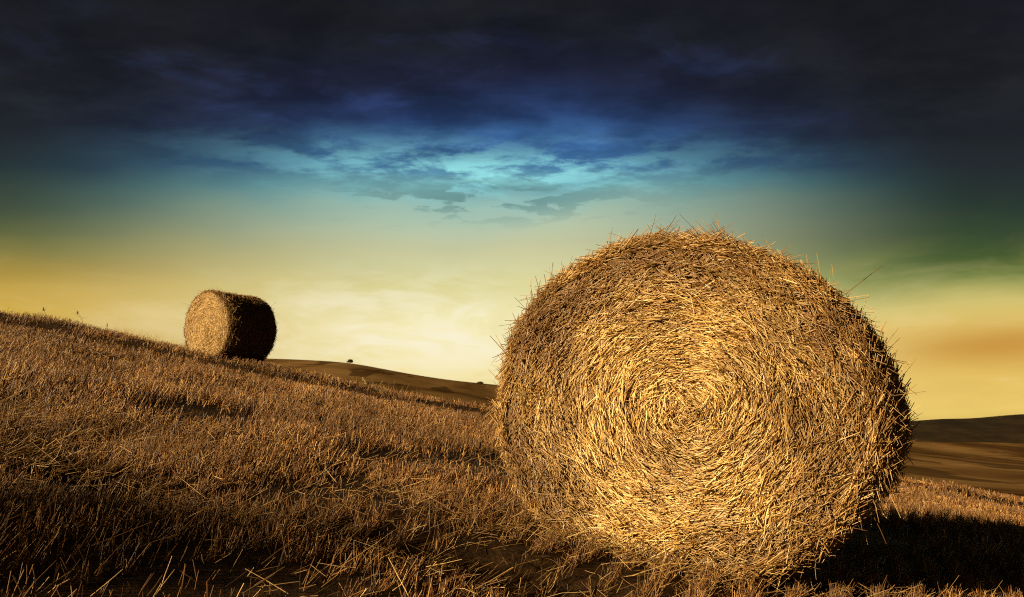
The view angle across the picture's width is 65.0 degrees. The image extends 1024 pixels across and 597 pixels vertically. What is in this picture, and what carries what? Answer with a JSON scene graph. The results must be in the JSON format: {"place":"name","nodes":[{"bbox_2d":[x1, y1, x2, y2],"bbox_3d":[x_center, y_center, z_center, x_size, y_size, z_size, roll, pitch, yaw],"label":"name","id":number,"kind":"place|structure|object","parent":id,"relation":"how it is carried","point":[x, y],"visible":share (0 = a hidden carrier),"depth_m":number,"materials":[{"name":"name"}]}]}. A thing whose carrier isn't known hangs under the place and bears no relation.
{"place":"outdoors","nodes":[
{"label":"outdoors","id":0,"kind":"place"},
{"bbox_2d":[0,313,1023,596],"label":"field ground","id":1,"kind":"structure","parent":0,"point":[136,577],"depth_m":3.20,"materials":[{"name":"brown plant"}]},
{"bbox_2d":[13,307,420,398],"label":"dry grass","id":2,"kind":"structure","parent":1,"relation":"on","point":[181,344],"depth_m":17.72,"materials":[{"name":"brown plant"}]},
{"bbox_2d":[183,287,279,362],"bbox_3d":[-6.175,0.636,17.672,1.748,1.707,1.830,-5,-9,33],"label":"straw bale","id":3,"kind":"object","parent":1,"relation":"on","point":[229,324],"visible":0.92,"depth_m":17.19},
{"bbox_2d":[0,315,494,419],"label":"dead weeds","id":4,"kind":"object","parent":1,"relation":"on","point":[155,350],"visible":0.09,"depth_m":15.43,"materials":[{"name":"brown plant"}]},
{"bbox_2d":[0,310,1023,596],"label":"stubble","id":5,"kind":"object","parent":1,"relation":"on","point":[956,508],"visible":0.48,"depth_m":4.57,"materials":[{"name":"brown plant"}]},
{"bbox_2d":[0,306,1023,596],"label":"loose straw","id":6,"kind":"object","parent":1,"relation":"on","point":[432,500],"visible":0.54,"depth_m":3.42,"materials":[{"name":"brown plant"}]},
{"bbox_2d":[482,214,925,593],"bbox_3d":[0.968,0.511,4.036,2.000,1.719,1.856,-4,-9,28],"label":"straw bale","id":7,"kind":"object","parent":1,"relation":"on","point":[715,399],"visible":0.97,"depth_m":3.38},
{"bbox_2d":[0,0,1023,420],"label":"sky","id":8,"kind":"structure","parent":0,"point":[391,176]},
{"bbox_2d":[262,359,1023,496],"bbox_3d":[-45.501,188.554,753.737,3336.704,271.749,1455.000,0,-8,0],"label":"valley fields","id":9,"kind":"structure","parent":0,"point":[996,467],"depth_m":514.55,"materials":[{"name":"brown plant"}]},
{"bbox_2d":[908,414,1023,443],"bbox_3d":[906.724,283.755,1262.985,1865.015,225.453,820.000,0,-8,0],"label":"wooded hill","id":10,"kind":"structure","parent":0,"point":[1003,429],"depth_m":1061.71,"materials":[{"name":"brown plant"}]}
]}

